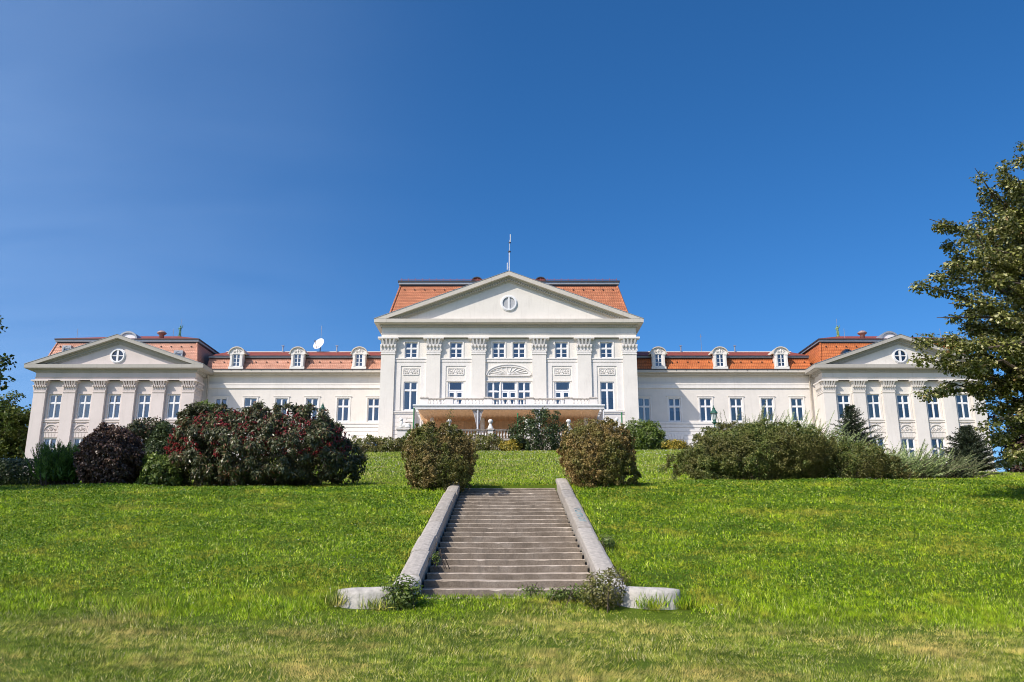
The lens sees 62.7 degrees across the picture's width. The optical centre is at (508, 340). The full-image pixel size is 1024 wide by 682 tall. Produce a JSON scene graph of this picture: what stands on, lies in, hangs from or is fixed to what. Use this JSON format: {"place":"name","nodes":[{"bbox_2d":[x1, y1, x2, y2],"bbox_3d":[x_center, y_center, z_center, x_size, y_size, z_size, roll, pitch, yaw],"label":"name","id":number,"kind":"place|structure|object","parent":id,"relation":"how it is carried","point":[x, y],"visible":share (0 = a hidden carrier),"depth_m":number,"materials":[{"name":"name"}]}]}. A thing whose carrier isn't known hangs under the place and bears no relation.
{"place":"outdoors","nodes":[
{"label":"outdoors","id":0,"kind":"place"},
{"bbox_2d":[0,449,1023,681],"bbox_3d":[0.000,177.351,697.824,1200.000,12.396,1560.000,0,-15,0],"label":"ground","id":1,"kind":"structure","parent":0,"point":[620,610],"depth_m":12.57,"materials":[{"name":"green plant"}]},
{"bbox_2d":[0,315,16,390],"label":"maple tree","id":2,"kind":"object","parent":1,"relation":"on","point":[4,364],"visible":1,"depth_m":24.80,"materials":[{"name":"green plant"}]},
{"bbox_2d":[0,390,30,475],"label":"deciduous tree","id":3,"kind":"object","parent":1,"relation":"on","point":[14,423],"visible":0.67,"depth_m":94.05,"materials":[{"name":"green plant"}]},
{"bbox_2d":[0,457,49,485],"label":"hedge","id":4,"kind":"object","parent":1,"relation":"on","point":[13,470],"visible":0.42,"depth_m":30.59,"materials":[{"name":"green plant"}]},
{"bbox_2d":[19,439,82,485],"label":"thuja","id":5,"kind":"object","parent":1,"relation":"on","point":[55,466],"visible":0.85,"depth_m":30.15,"materials":[{"name":"green plant"}]},
{"bbox_2d":[73,422,147,483],"bbox_3d":[-13.244,3.946,28.058,2.394,2.458,2.545,0,-15,0],"label":"purple beech","id":6,"kind":"object","parent":1,"relation":"on","point":[121,447],"visible":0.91,"depth_m":27.41,"materials":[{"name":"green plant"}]},
{"bbox_2d":[123,415,170,482],"bbox_3d":[-13.640,4.109,31.451,1.787,2.847,1.765,5,-15,-18],"label":"leafy shrub","id":7,"kind":"object","parent":1,"relation":"on","point":[144,429],"visible":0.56,"depth_m":31.14,"materials":[{"name":"green plant"}]},
{"bbox_2d":[135,451,184,486],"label":"leafy shrub","id":8,"kind":"object","parent":1,"relation":"on","point":[154,471],"visible":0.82,"depth_m":27.97,"materials":[{"name":"green plant"}]},
{"bbox_2d":[144,419,175,477],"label":"leafy shrub","id":9,"kind":"object","parent":1,"relation":"on","point":[155,441],"visible":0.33,"depth_m":30.32,"materials":[{"name":"green plant"}]},
{"bbox_2d":[186,399,219,485],"bbox_3d":[-11.370,3.839,31.333,1.550,3.362,1.628,0,-15,0],"label":"leafy shrub","id":10,"kind":"object","parent":1,"relation":"on","point":[207,402],"visible":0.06,"depth_m":31.36,"materials":[{"name":"green plant"}]},
{"bbox_2d":[163,400,368,486],"bbox_3d":[-8.487,3.948,29.654,6.925,3.658,5.076,0,-15,0],"label":"berry bush","id":11,"kind":"object","parent":1,"relation":"on","point":[208,447],"visible":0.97,"depth_m":28.41,"materials":[{"name":"green plant"}]},
{"bbox_2d":[319,584,349,606],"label":"grass tuft","id":12,"kind":"object","parent":1,"relation":"on","point":[333,598],"visible":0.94,"depth_m":12.67,"materials":[{"name":"green plant"}]},
{"bbox_2d":[350,433,384,451],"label":"terrace bush","id":13,"kind":"object","parent":1,"relation":"on","point":[369,444],"visible":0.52,"depth_m":73.50,"materials":[{"name":"green plant"}]},
{"bbox_2d":[359,593,399,611],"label":"grass tuft","id":14,"kind":"object","parent":1,"relation":"on","point":[370,604],"visible":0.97,"depth_m":12.55,"materials":[{"name":"green plant"}]},
{"bbox_2d":[375,435,411,451],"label":"terrace bush","id":15,"kind":"object","parent":1,"relation":"on","point":[396,445],"visible":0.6,"depth_m":73.64,"materials":[{"name":"green plant"}]},
{"bbox_2d":[379,573,422,610],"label":"leafy weed","id":16,"kind":"object","parent":1,"relation":"on","point":[408,598],"visible":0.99,"depth_m":12.66,"materials":[{"name":"green plant"}]},
{"bbox_2d":[402,425,432,446],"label":"terrace bush","id":17,"kind":"object","parent":1,"relation":"on","point":[406,433],"visible":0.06,"depth_m":74.94,"materials":[{"name":"green plant"}]},
{"bbox_2d":[401,421,478,492],"bbox_3d":[-2.104,3.680,25.659,2.441,2.430,2.590,0,-15,0],"label":"round shrub","id":18,"kind":"object","parent":1,"relation":"on","point":[418,465],"visible":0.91,"depth_m":25.03,"materials":[{"name":"green plant"}]},
{"bbox_2d":[466,431,504,450],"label":"terrace bush","id":19,"kind":"object","parent":1,"relation":"on","point":[489,440],"visible":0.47,"depth_m":74.22,"materials":[{"name":"green plant"}]},
{"bbox_2d":[337,478,680,609],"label":"stone staircase","id":20,"kind":"structure","parent":1,"relation":"on","point":[508,541],"depth_m":16.80,"materials":[{"name":"stone"}]},
{"bbox_2d":[428,541,449,568],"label":"leafy weed","id":21,"kind":"object","parent":20,"relation":"on","point":[434,555],"visible":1,"depth_m":15.26,"materials":[{"name":"green plant"}]},
{"bbox_2d":[515,582,546,596],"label":"leafy weed","id":22,"kind":"object","parent":20,"relation":"on","point":[528,590],"visible":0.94,"depth_m":13.32,"materials":[{"name":"green plant"}]},
{"bbox_2d":[24,271,996,471],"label":"palace","id":23,"kind":"structure","parent":1,"relation":"on","point":[508,337],"depth_m":88.64,"materials":[{"name":"white paint"}]},
{"bbox_2d":[44,438,56,449],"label":"window","id":24,"kind":"structure","parent":23,"relation":"in","point":[46,440],"depth_m":87.84,"materials":[{"name":"white paint"}]},
{"bbox_2d":[47,394,61,418],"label":"window","id":25,"kind":"structure","parent":23,"relation":"in","point":[56,395],"depth_m":88.70,"materials":[{"name":"white paint"}]},
{"bbox_2d":[77,394,91,418],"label":"window","id":26,"kind":"structure","parent":23,"relation":"in","point":[85,402],"depth_m":88.73,"materials":[{"name":"white paint"}]},
{"bbox_2d":[107,394,120,418],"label":"window","id":27,"kind":"structure","parent":23,"relation":"in","point":[113,397],"depth_m":88.77,"materials":[{"name":"white paint"}]},
{"bbox_2d":[110,348,125,362],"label":"round window","id":28,"kind":"structure","parent":23,"relation":"in","point":[118,355],"depth_m":89.41,"materials":[{"name":"white paint"}]},
{"bbox_2d":[136,394,150,418],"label":"window","id":29,"kind":"structure","parent":23,"relation":"in","point":[148,395],"depth_m":88.75,"materials":[{"name":"white paint"}]},
{"bbox_2d":[166,394,180,418],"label":"window","id":30,"kind":"structure","parent":23,"relation":"in","point":[171,402],"depth_m":88.77,"materials":[{"name":"white paint"}]},
{"bbox_2d":[215,398,226,410],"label":"window","id":31,"kind":"structure","parent":23,"relation":"in","point":[215,398],"depth_m":91.44,"materials":[{"name":"white paint"}]},
{"bbox_2d":[244,398,256,407],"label":"window","id":32,"kind":"structure","parent":23,"relation":"in","point":[245,398],"depth_m":91.39,"materials":[{"name":"white paint"}]},
{"bbox_2d":[276,398,287,414],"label":"window","id":33,"kind":"structure","parent":23,"relation":"in","point":[279,400],"depth_m":91.48,"materials":[{"name":"white paint"}]},
{"bbox_2d":[306,398,317,418],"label":"window","id":34,"kind":"structure","parent":23,"relation":"in","point":[315,399],"depth_m":91.43,"materials":[{"name":"white paint"}]},
{"bbox_2d":[313,338,323,350],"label":"satellite dish","id":35,"kind":"object","parent":23,"relation":"on","point":[318,343],"visible":1,"depth_m":98.27,"materials":[{"name":"white metal"}]},
{"bbox_2d":[336,398,348,421],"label":"window","id":36,"kind":"structure","parent":23,"relation":"in","point":[342,406],"depth_m":91.23,"materials":[{"name":"white paint"}]},
{"bbox_2d":[367,398,378,421],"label":"window","id":37,"kind":"structure","parent":23,"relation":"in","point":[372,411],"depth_m":91.23,"materials":[{"name":"white paint"}]},
{"bbox_2d":[403,382,417,409],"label":"window","id":38,"kind":"structure","parent":23,"relation":"in","point":[406,384],"depth_m":86.21,"materials":[{"name":"white paint"}]},
{"bbox_2d":[405,342,417,357],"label":"window","id":39,"kind":"structure","parent":23,"relation":"in","point":[410,352],"depth_m":87.33,"materials":[{"name":"white paint"}]},
{"bbox_2d":[448,382,462,403],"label":"balcony door","id":40,"kind":"structure","parent":23,"relation":"in","point":[455,392],"depth_m":86.16,"materials":[{"name":"white paint"}]},
{"bbox_2d":[450,342,462,357],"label":"window","id":41,"kind":"structure","parent":23,"relation":"in","point":[453,345],"depth_m":87.36,"materials":[{"name":"white paint"}]},
{"bbox_2d":[487,382,499,403],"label":"window","id":42,"kind":"structure","parent":23,"relation":"in","point":[492,391],"depth_m":86.19,"materials":[{"name":"white paint"}]},
{"bbox_2d":[492,342,504,357],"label":"window","id":43,"kind":"structure","parent":23,"relation":"in","point":[501,345],"depth_m":87.31,"materials":[{"name":"white paint"}]},
{"bbox_2d":[500,295,516,310],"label":"round window","id":44,"kind":"structure","parent":23,"relation":"in","point":[508,302],"depth_m":88.04,"materials":[{"name":"white paint"}]},
{"bbox_2d":[507,234,510,270],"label":"antenna mast","id":45,"kind":"object","parent":23,"relation":"on","point":[509,251],"visible":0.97,"depth_m":89.32,"materials":[{"name":"grey metal"}]},
{"bbox_2d":[501,382,516,403],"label":"balcony door","id":46,"kind":"structure","parent":23,"relation":"in","point":[508,392],"depth_m":86.14,"materials":[{"name":"white paint"}]},
{"bbox_2d":[513,342,524,357],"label":"window","id":47,"kind":"structure","parent":23,"relation":"in","point":[518,352],"depth_m":87.33,"materials":[{"name":"white paint"}]},
{"bbox_2d":[518,382,530,403],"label":"window","id":48,"kind":"structure","parent":23,"relation":"in","point":[526,385],"depth_m":86.27,"materials":[{"name":"white paint"}]},
{"bbox_2d":[555,342,567,357],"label":"window","id":49,"kind":"structure","parent":23,"relation":"in","point":[559,346],"depth_m":87.37,"materials":[{"name":"white paint"}]},
{"bbox_2d":[554,382,569,403],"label":"balcony door","id":50,"kind":"structure","parent":23,"relation":"in","point":[561,392],"depth_m":86.14,"materials":[{"name":"white paint"}]},
{"bbox_2d":[600,342,612,357],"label":"window","id":51,"kind":"structure","parent":23,"relation":"in","point":[610,347],"depth_m":87.35,"materials":[{"name":"white paint"}]},
{"bbox_2d":[600,382,614,409],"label":"window","id":52,"kind":"structure","parent":23,"relation":"in","point":[606,388],"depth_m":86.25,"materials":[{"name":"white paint"}]},
{"bbox_2d":[638,398,650,421],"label":"window","id":53,"kind":"structure","parent":23,"relation":"in","point":[645,400],"depth_m":91.30,"materials":[{"name":"glass"}]},
{"bbox_2d":[668,398,680,421],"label":"window","id":54,"kind":"structure","parent":23,"relation":"in","point":[674,403],"depth_m":91.34,"materials":[{"name":"white paint"}]},
{"bbox_2d":[699,398,712,421],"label":"window","id":55,"kind":"structure","parent":23,"relation":"in","point":[705,416],"depth_m":91.23,"materials":[{"name":"white paint"}]},
{"bbox_2d":[730,398,742,421],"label":"window","id":56,"kind":"structure","parent":23,"relation":"in","point":[738,401],"depth_m":91.27,"materials":[{"name":"white paint"}]},
{"bbox_2d":[761,398,773,421],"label":"window","id":57,"kind":"structure","parent":23,"relation":"in","point":[769,401],"depth_m":91.30,"materials":[{"name":"white paint"}]},
{"bbox_2d":[791,398,803,421],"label":"window","id":58,"kind":"structure","parent":23,"relation":"in","point":[799,405],"depth_m":91.30,"materials":[{"name":"white paint"}]},
{"bbox_2d":[835,319,839,336],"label":"roof statue","id":59,"kind":"object","parent":23,"relation":"on","point":[837,330],"visible":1,"depth_m":99.43,"materials":[{"name":"metal"}]},
{"bbox_2d":[837,394,849,418],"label":"window","id":60,"kind":"structure","parent":23,"relation":"in","point":[845,397],"depth_m":88.86,"materials":[{"name":"white paint"}]},
{"bbox_2d":[867,394,880,418],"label":"window","id":61,"kind":"structure","parent":23,"relation":"in","point":[875,397],"depth_m":88.77,"materials":[{"name":"white paint"}]},
{"bbox_2d":[872,438,883,447],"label":"window","id":62,"kind":"structure","parent":23,"relation":"in","point":[881,443],"depth_m":87.83,"materials":[{"name":"white paint"}]},
{"bbox_2d":[892,348,907,363],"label":"round window","id":63,"kind":"structure","parent":23,"relation":"in","point":[899,355],"depth_m":89.40,"materials":[{"name":"white paint"}]},
{"bbox_2d":[896,394,910,418],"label":"window","id":64,"kind":"structure","parent":23,"relation":"in","point":[902,399],"depth_m":88.83,"materials":[{"name":"white paint"}]},
{"bbox_2d":[901,438,915,456],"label":"window","id":65,"kind":"structure","parent":23,"relation":"in","point":[910,444],"depth_m":87.76,"materials":[{"name":"white paint"}]},
{"bbox_2d":[926,394,940,418],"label":"window","id":66,"kind":"structure","parent":23,"relation":"in","point":[936,402],"depth_m":88.70,"materials":[{"name":"white paint"}]},
{"bbox_2d":[931,438,946,462],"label":"window","id":67,"kind":"structure","parent":23,"relation":"in","point":[937,450],"depth_m":87.63,"materials":[{"name":"white paint"}]},
{"bbox_2d":[956,394,970,418],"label":"window","id":68,"kind":"structure","parent":23,"relation":"in","point":[964,403],"depth_m":88.73,"materials":[{"name":"white paint"}]},
{"bbox_2d":[498,438,522,450],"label":"terrace bush","id":69,"kind":"object","parent":1,"relation":"on","point":[510,445],"visible":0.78,"depth_m":73.44,"materials":[{"name":"yellow plant"}]},
{"bbox_2d":[0,449,1023,614],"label":"clover","id":70,"kind":"object","parent":1,"relation":"on","point":[383,494],"depth_m":19.10,"materials":[{"name":"green plant"}]},
{"bbox_2d":[480,439,582,450],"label":"terrace wall","id":71,"kind":"structure","parent":1,"relation":"on","point":[529,442],"depth_m":78.31,"materials":[{"name":"stone"}]},
{"bbox_2d":[396,419,588,438],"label":"terrace balustrade","id":72,"kind":"object","parent":71,"relation":"on","point":[402,432],"visible":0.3,"depth_m":78.57,"materials":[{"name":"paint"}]},
{"bbox_2d":[396,418,410,428],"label":"stone sphinx","id":73,"kind":"object","parent":72,"relation":"on","point":[405,425],"visible":1,"depth_m":78.70,"materials":[{"name":"white stone"}]},
{"bbox_2d":[413,404,604,437],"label":"terrace awning","id":74,"kind":"object","parent":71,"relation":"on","point":[469,416],"visible":0.48,"depth_m":81.39,"materials":[{"name":"white fabric"}]},
{"bbox_2d":[506,407,569,450],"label":"terrace bush","id":75,"kind":"object","parent":1,"relation":"on","point":[530,424],"visible":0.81,"depth_m":74.23,"materials":[{"name":"green plant"}]},
{"bbox_2d":[541,586,575,601],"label":"leafy weed","id":76,"kind":"object","parent":1,"relation":"on","point":[561,593],"visible":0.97,"depth_m":13.00,"materials":[{"name":"green plant"}]},
{"bbox_2d":[565,582,589,605],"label":"leafy weed","id":77,"kind":"object","parent":1,"relation":"on","point":[573,589],"visible":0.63,"depth_m":13.02,"materials":[{"name":"green plant"}]},
{"bbox_2d":[555,416,641,488],"bbox_3d":[2.796,3.643,25.856,2.694,2.661,2.509,0,-15,0],"label":"round shrub","id":78,"kind":"object","parent":1,"relation":"on","point":[603,437],"visible":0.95,"depth_m":25.17,"materials":[{"name":"green plant"}]},
{"bbox_2d":[578,569,627,611],"bbox_3d":[1.419,3.804,12.730,0.746,0.706,0.665,-4,-15,15],"label":"leafy weed","id":79,"kind":"object","parent":1,"relation":"on","point":[601,591],"visible":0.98,"depth_m":12.66,"materials":[{"name":"green plant"}]},
{"bbox_2d":[598,531,615,550],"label":"leafy weed","id":80,"kind":"object","parent":1,"relation":"on","point":[609,539],"visible":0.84,"depth_m":16.41,"materials":[{"name":"green plant"}]},
{"bbox_2d":[598,565,631,585],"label":"leafy weed","id":81,"kind":"object","parent":1,"relation":"on","point":[616,572],"visible":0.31,"depth_m":13.53,"materials":[{"name":"green plant"}]},
{"bbox_2d":[625,417,666,449],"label":"terrace bush","id":82,"kind":"object","parent":1,"relation":"on","point":[648,433],"visible":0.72,"depth_m":73.55,"materials":[{"name":"green plant"}]},
{"bbox_2d":[633,588,676,611],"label":"grass tuft","id":83,"kind":"object","parent":1,"relation":"on","point":[650,603],"visible":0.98,"depth_m":12.56,"materials":[{"name":"green plant"}]},
{"bbox_2d":[652,438,668,449],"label":"terrace bush","id":84,"kind":"object","parent":1,"relation":"on","point":[659,447],"visible":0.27,"depth_m":73.28,"materials":[{"name":"green plant"}]},
{"bbox_2d":[661,439,689,449],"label":"terrace bush","id":85,"kind":"object","parent":1,"relation":"on","point":[674,444],"visible":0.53,"depth_m":72.58,"materials":[{"name":"yellow plant"}]},
{"bbox_2d":[666,587,704,609],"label":"grass tuft","id":86,"kind":"object","parent":1,"relation":"on","point":[688,601],"visible":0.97,"depth_m":12.67,"materials":[{"name":"green plant"}]},
{"bbox_2d":[710,405,717,427],"bbox_3d":[14.300,6.316,58.281,0.540,3.786,0.540,0,-15,0],"label":"street lamp","id":87,"kind":"object","parent":1,"relation":"on","point":[713,412],"visible":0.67,"depth_m":58.43,"materials":[{"name":"green metal"}]},
{"bbox_2d":[659,417,850,480],"bbox_3d":[8.691,4.115,29.688,6.687,2.690,4.543,0,-15,0],"label":"wide shrub","id":88,"kind":"object","parent":1,"relation":"on","point":[718,443],"visible":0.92,"depth_m":28.34,"materials":[{"name":"green plant"}]},
{"bbox_2d":[717,401,806,475],"bbox_3d":[10.036,3.909,32.646,4.023,3.057,3.706,0,-15,0],"label":"juniper","id":89,"kind":"object","parent":1,"relation":"on","point":[760,417],"visible":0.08,"depth_m":32.44,"materials":[{"name":"green plant"}]},
{"bbox_2d":[748,406,872,472],"bbox_3d":[11.562,3.929,32.394,5.344,2.908,3.104,3,-15,-10],"label":"juniper","id":90,"kind":"object","parent":1,"relation":"on","point":[804,421],"visible":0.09,"depth_m":32.21,"materials":[{"name":"green plant"}]},
{"bbox_2d":[767,427,866,477],"bbox_3d":[11.852,4.302,32.116,4.253,2.094,3.144,0,-15,0],"label":"juniper","id":91,"kind":"object","parent":1,"relation":"on","point":[840,440],"visible":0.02,"depth_m":31.38,"materials":[{"name":"green plant"}]},
{"bbox_2d":[795,440,919,479],"bbox_3d":[12.121,4.451,29.762,4.217,1.814,2.510,0,-15,0],"label":"wide shrub","id":92,"kind":"object","parent":1,"relation":"on","point":[885,460],"visible":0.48,"depth_m":29.11,"materials":[{"name":"green plant"}]},
{"bbox_2d":[830,404,887,451],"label":"spruce","id":93,"kind":"object","parent":1,"relation":"on","point":[854,422],"visible":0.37,"depth_m":36.47,"materials":[{"name":"green plant"}]},
{"bbox_2d":[833,429,930,478],"bbox_3d":[13.501,4.305,31.648,4.232,1.922,3.162,0,-15,0],"label":"juniper","id":94,"kind":"object","parent":1,"relation":"on","point":[868,450],"visible":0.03,"depth_m":31.31,"materials":[{"name":"green plant"}]},
{"bbox_2d":[853,440,956,478],"bbox_3d":[14.529,4.377,31.167,3.974,1.640,2.719,-5,-15,18],"label":"juniper","id":95,"kind":"object","parent":1,"relation":"on","point":[909,461],"visible":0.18,"depth_m":30.70,"materials":[{"name":"green plant"}]},
{"bbox_2d":[882,438,976,478],"bbox_3d":[15.421,4.372,31.105,3.399,1.630,3.490,-11,-18,36],"label":"juniper","id":96,"kind":"object","parent":1,"relation":"on","point":[930,464],"visible":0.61,"depth_m":30.51,"materials":[{"name":"green plant"}]},
{"bbox_2d":[908,444,1003,478],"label":"juniper","id":97,"kind":"object","parent":1,"relation":"on","point":[966,472],"visible":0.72,"depth_m":30.49,"materials":[{"name":"green plant"}]},
{"bbox_2d":[907,140,1023,469],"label":"linden tree","id":98,"kind":"object","parent":1,"relation":"on","point":[1003,255],"visible":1,"depth_m":22.39,"materials":[{"name":"green plant"}]},
{"bbox_2d":[935,424,1016,472],"bbox_3d":[18.121,4.383,33.498,3.425,2.112,3.420,6,-16,-21],"label":"spruce","id":99,"kind":"object","parent":1,"relation":"on","point":[969,441],"visible":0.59,"depth_m":33.19,"materials":[{"name":"green plant"}]},
{"bbox_2d":[987,408,1023,472],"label":"copper beech","id":100,"kind":"object","parent":1,"relation":"on","point":[1018,441],"visible":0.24,"depth_m":91.37,"materials":[{"name":"green plant"}]},
{"bbox_2d":[0,0,1023,472],"label":"sky","id":101,"kind":"structure","parent":0,"point":[251,175],"materials":[{"name":"blue"}]}
]}

